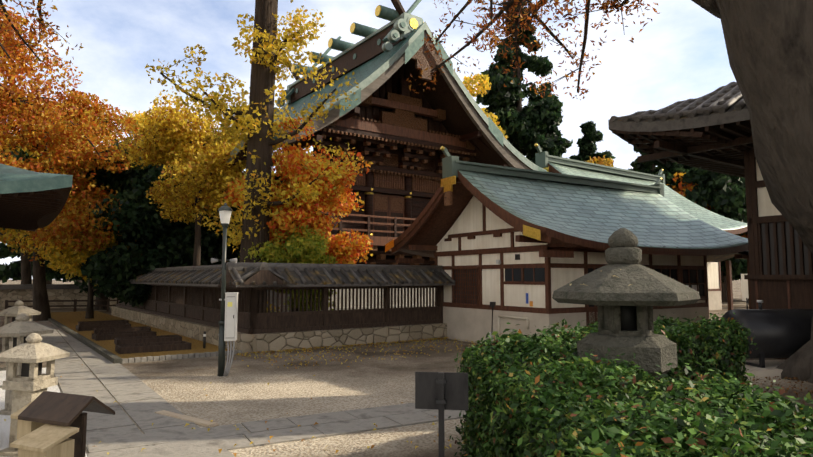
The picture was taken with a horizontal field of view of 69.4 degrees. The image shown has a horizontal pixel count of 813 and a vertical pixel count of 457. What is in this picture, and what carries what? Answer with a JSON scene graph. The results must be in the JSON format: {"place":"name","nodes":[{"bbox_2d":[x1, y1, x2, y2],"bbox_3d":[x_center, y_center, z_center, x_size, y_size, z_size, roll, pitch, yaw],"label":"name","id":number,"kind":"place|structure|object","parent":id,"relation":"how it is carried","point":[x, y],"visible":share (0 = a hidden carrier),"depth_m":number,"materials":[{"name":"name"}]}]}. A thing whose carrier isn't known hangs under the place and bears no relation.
{"place":"outdoors","nodes":[
{"label":"outdoors","id":0,"kind":"place"},
{"bbox_2d":[0,163,72,231],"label":"roof","id":1,"kind":"structure","parent":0,"point":[31,200],"depth_m":11.46,"materials":[{"name":"teal wood"}]},
{"bbox_2d":[0,0,83,68],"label":"old tree","id":2,"kind":"object","parent":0,"point":[32,14],"depth_m":14.01,"materials":[{"name":"orange plant"}]},
{"bbox_2d":[0,240,87,283],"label":"building","id":3,"kind":"structure","parent":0,"point":[12,270],"depth_m":57.83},
{"bbox_2d":[0,284,116,308],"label":"boundary wall","id":4,"kind":"structure","parent":0,"point":[9,292],"depth_m":32.23,"materials":[{"name":"stone"}]},
{"bbox_2d":[32,315,468,456],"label":"stone path","id":5,"kind":"structure","parent":0,"point":[119,432],"depth_m":6.80,"materials":[{"name":"grey stone"}]},
{"bbox_2d":[0,0,735,278],"label":"sky","id":6,"kind":"structure","parent":0,"point":[680,54],"materials":[{"name":"white"}]},
{"bbox_2d":[0,279,812,456],"bbox_3d":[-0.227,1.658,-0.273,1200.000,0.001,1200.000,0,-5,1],"label":"gravel ground","id":7,"kind":"structure","parent":0,"point":[241,392],"depth_m":9.00,"materials":[{"name":"beige gravel"}]},
{"bbox_2d":[0,300,40,370],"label":"stone lantern","id":8,"kind":"object","parent":7,"relation":"on","point":[18,308],"visible":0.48,"depth_m":10.72,"materials":[{"name":"grey stone"}]},
{"bbox_2d":[0,4,64,148],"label":"maple","id":9,"kind":"object","parent":7,"relation":"on","point":[23,67],"depth_m":27.19,"materials":[{"name":"orange plant"}]},
{"bbox_2d":[0,368,86,456],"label":"white gravel strip","id":10,"kind":"object","parent":7,"relation":"on","point":[4,433],"depth_m":6.95,"materials":[{"name":"gravel"}]},
{"bbox_2d":[0,320,28,387],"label":"stone lantern","id":11,"kind":"object","parent":10,"relation":"on","point":[10,343],"visible":0.08,"depth_m":8.92,"materials":[{"name":"grey stone"}]},
{"bbox_2d":[0,313,53,415],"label":"stone lantern","id":12,"kind":"object","parent":10,"relation":"on","point":[20,329],"visible":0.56,"depth_m":7.26,"materials":[{"name":"grey stone"}]},
{"bbox_2d":[0,333,69,456],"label":"stone lantern","id":13,"kind":"object","parent":10,"relation":"on","point":[31,383],"visible":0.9,"depth_m":5.58,"materials":[{"name":"beige stone"}]},
{"bbox_2d":[10,391,114,456],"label":"wood notice boxes","id":14,"kind":"object","parent":10,"relation":"on","point":[51,424],"visible":1,"depth_m":3.32,"materials":[{"name":"brown wood"}]},
{"bbox_2d":[0,3,88,172],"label":"maple","id":15,"kind":"object","parent":7,"relation":"on","point":[8,106],"depth_m":18.67,"materials":[{"name":"orange plant"}]},
{"bbox_2d":[0,143,115,309],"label":"evergreen","id":16,"kind":"object","parent":7,"relation":"on","point":[52,273],"depth_m":30.73,"materials":[{"name":"plant"}]},
{"bbox_2d":[0,97,118,283],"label":"maple","id":17,"kind":"object","parent":7,"relation":"on","point":[8,231],"depth_m":32.80,"materials":[{"name":"orange plant"}]},
{"bbox_2d":[5,299,116,311],"bbox_3d":[-14.847,3.823,29.219,8.960,0.620,0.100,1,-5,-15],"label":"rail fence","id":18,"kind":"object","parent":7,"relation":"on","point":[75,301],"visible":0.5,"depth_m":28.76,"materials":[{"name":"brown wood"}]},
{"bbox_2d":[0,55,142,320],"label":"maple","id":19,"kind":"object","parent":7,"relation":"on","point":[64,146],"depth_m":22.24,"materials":[{"name":"orange plant"}]},
{"bbox_2d":[48,311,241,363],"bbox_3d":[-10.563,3.339,20.346,2.560,0.100,20.250,3,-6,-36],"label":"bed edging","id":20,"kind":"object","parent":7,"relation":"on","point":[66,322],"visible":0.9,"depth_m":14.32,"materials":[{"name":"soil"}]},
{"bbox_2d":[16,203,139,318],"bbox_3d":[-12.824,1.220,23.673,5.773,4.897,6.249,0,-5,1],"label":"tree","id":21,"kind":"object","parent":20,"relation":"on","point":[70,260],"depth_m":21.90,"materials":[{"name":"yellow plant"}]},
{"bbox_2d":[76,320,190,353],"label":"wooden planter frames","id":22,"kind":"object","parent":20,"relation":"on","point":[125,336],"visible":0.9,"depth_m":15.33,"materials":[{"name":"brown wood"}]},
{"bbox_2d":[203,331,205,347],"bbox_3d":[-4.736,2.626,13.766,0.059,0.420,0.059,-2,-5,24],"label":"bollard light","id":23,"kind":"object","parent":20,"relation":"on","point":[204,339],"visible":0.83,"depth_m":13.75,"materials":[{"name":"black paint"}]},
{"bbox_2d":[110,95,246,265],"bbox_3d":[-7.210,-0.660,20.250,4.965,8.114,5.322,0,-5,1],"label":"gold maple","id":24,"kind":"object","parent":7,"relation":"on","point":[210,158],"depth_m":19.37,"materials":[{"name":"yellow plant"}]},
{"bbox_2d":[119,88,245,171],"bbox_3d":[-13.661,-1.764,33.255,10.599,12.463,9.691,0,-5,1],"label":"tree","id":25,"kind":"object","parent":7,"relation":"on","point":[139,118],"visible":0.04,"depth_m":31.29,"materials":[{"name":"yellow plant"}]},
{"bbox_2d":[155,410,218,426],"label":"stone slab","id":26,"kind":"structure","parent":7,"relation":"on","point":[202,422],"depth_m":6.89,"materials":[{"name":"beige stone"}]},
{"bbox_2d":[211,203,238,376],"bbox_3d":[-3.163,1.043,10.183,0.465,2.985,0.280,1,-5,-9],"label":"garden lamp post","id":27,"kind":"object","parent":7,"relation":"on","point":[227,322],"visible":1,"depth_m":10.09,"materials":[{"name":"grey metal"}]},
{"bbox_2d":[144,0,359,312],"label":"tree","id":28,"kind":"object","parent":7,"relation":"on","point":[285,61],"depth_m":15.61,"materials":[{"name":"yellow plant"}]},
{"bbox_2d":[111,262,455,353],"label":"wall","id":29,"kind":"structure","parent":7,"relation":"on","point":[185,301],"depth_m":14.81,"materials":[{"name":"wood"}]},
{"bbox_2d":[238,223,337,311],"bbox_3d":[-3.184,1.398,16.030,2.650,3.288,2.092,0,-5,1],"label":"yellow green shrub","id":30,"kind":"object","parent":7,"relation":"on","point":[304,250],"depth_m":15.49,"materials":[{"name":"plant"}]},
{"bbox_2d":[223,116,373,310],"bbox_3d":[-3.083,-0.067,16.737,4.440,6.317,3.618,0,-5,1],"label":"tree","id":31,"kind":"object","parent":7,"relation":"on","point":[340,247],"depth_m":16.31,"materials":[{"name":"orange plant"}]},
{"bbox_2d":[212,0,546,311],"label":"shrine building","id":32,"kind":"structure","parent":7,"relation":"on","point":[393,128],"depth_m":22.70,"materials":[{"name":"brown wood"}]},
{"bbox_2d":[4,337,812,456],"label":"fallen leaves","id":33,"kind":"object","parent":7,"relation":"on","point":[371,344],"depth_m":12.40,"materials":[{"name":"plant"}]},
{"bbox_2d":[415,371,468,456],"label":"sign","id":34,"kind":"object","parent":7,"relation":"on","point":[441,392],"visible":1,"depth_m":4.18,"materials":[{"name":"metal"}]},
{"bbox_2d":[462,73,507,137],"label":"ginkgo","id":35,"kind":"object","parent":7,"relation":"on","point":[483,87],"depth_m":45.38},
{"bbox_2d":[476,1,563,163],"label":"tall cedar","id":36,"kind":"object","parent":7,"relation":"on","point":[501,102],"depth_m":49.56,"materials":[{"name":"green plant"}]},
{"bbox_2d":[531,81,572,156],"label":"cedar","id":37,"kind":"object","parent":7,"relation":"on","point":[560,142],"depth_m":56.11,"materials":[{"name":"green plant"}]},
{"bbox_2d":[385,146,747,343],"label":"office building","id":38,"kind":"structure","parent":7,"relation":"on","point":[503,246],"depth_m":15.04,"materials":[{"name":"paint"}]},
{"bbox_2d":[569,121,615,163],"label":"cedar","id":39,"kind":"object","parent":7,"relation":"on","point":[587,148],"depth_m":51.66,"materials":[{"name":"green plant"}]},
{"bbox_2d":[585,155,613,166],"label":"orange tree","id":40,"kind":"object","parent":7,"relation":"on","point":[603,161],"depth_m":47.45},
{"bbox_2d":[455,312,759,446],"bbox_3d":[2.530,1.649,6.702,4.852,1.306,1.507,4,-7,-43],"label":"hedge","id":41,"kind":"object","parent":7,"relation":"on","point":[687,336],"depth_m":6.76,"materials":[{"name":"green plant"}]},
{"bbox_2d":[407,0,812,383],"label":"zelkova","id":42,"kind":"object","parent":7,"relation":"on","point":[769,45],"depth_m":8.92,"materials":[{"name":"brown plant"}]},
{"bbox_2d":[552,228,700,378],"bbox_3d":[1.854,1.043,4.953,1.039,2.100,1.200,2,-5,-19],"label":"stone lantern","id":43,"kind":"object","parent":7,"relation":"on","point":[625,319],"visible":0.77,"depth_m":4.76,"materials":[{"name":"grey stone"}]},
{"bbox_2d":[448,332,812,456],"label":"hedge","id":44,"kind":"object","parent":7,"relation":"on","point":[518,406],"depth_m":3.13,"materials":[{"name":"green plant"}]},
{"bbox_2d":[628,146,734,282],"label":"cedar","id":45,"kind":"object","parent":7,"relation":"on","point":[669,169],"depth_m":44.25,"materials":[{"name":"green plant"}]},
{"bbox_2d":[665,172,747,237],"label":"orange tree","id":46,"kind":"object","parent":7,"relation":"on","point":[684,188],"depth_m":42.98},
{"bbox_2d":[674,164,741,279],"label":"cedar","id":47,"kind":"object","parent":7,"relation":"on","point":[685,167],"depth_m":49.27,"materials":[{"name":"green plant"}]},
{"bbox_2d":[608,82,812,359],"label":"tower building","id":48,"kind":"structure","parent":7,"relation":"on","point":[712,131],"depth_m":12.46,"materials":[{"name":"paint"}]},
{"bbox_2d":[680,167,747,301],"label":"cedar","id":49,"kind":"object","parent":7,"relation":"on","point":[728,195],"depth_m":40.02,"materials":[{"name":"green plant"}]},
{"bbox_2d":[707,250,750,321],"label":"covered walkway","id":50,"kind":"structure","parent":7,"relation":"on","point":[737,255],"depth_m":19.60,"materials":[{"name":"brown wood"}]},
{"bbox_2d":[724,298,812,379],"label":"bowl","id":51,"kind":"object","parent":7,"relation":"on","point":[782,333],"visible":0.48,"depth_m":10.02,"materials":[{"name":"paint"}]},
{"bbox_3d":[-8.999,0.498,24.705,6.022,6.542,5.924,0,-5,1],"label":"evergreen wood","id":52,"kind":"object","parent":7,"relation":"on","visible":0},
{"bbox_2d":[80,133,285,307],"bbox_3d":[-8.924,-0.121,24.782,9.262,7.786,8.392,0,-5,1],"label":"evergreen","id":53,"kind":"object","parent":52,"relation":"attached to","point":[163,243],"visible":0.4,"depth_m":21.73,"materials":[{"name":"green plant"}]},
{"bbox_2d":[534,143,747,309],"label":"office building","id":54,"kind":"structure","parent":0,"point":[552,163],"depth_m":31.14,"materials":[{"name":"paint"}]},
{"bbox_2d":[741,274,748,304],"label":"wall","id":55,"kind":"structure","parent":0,"point":[744,287],"depth_m":33.68,"materials":[{"name":"white paint"}]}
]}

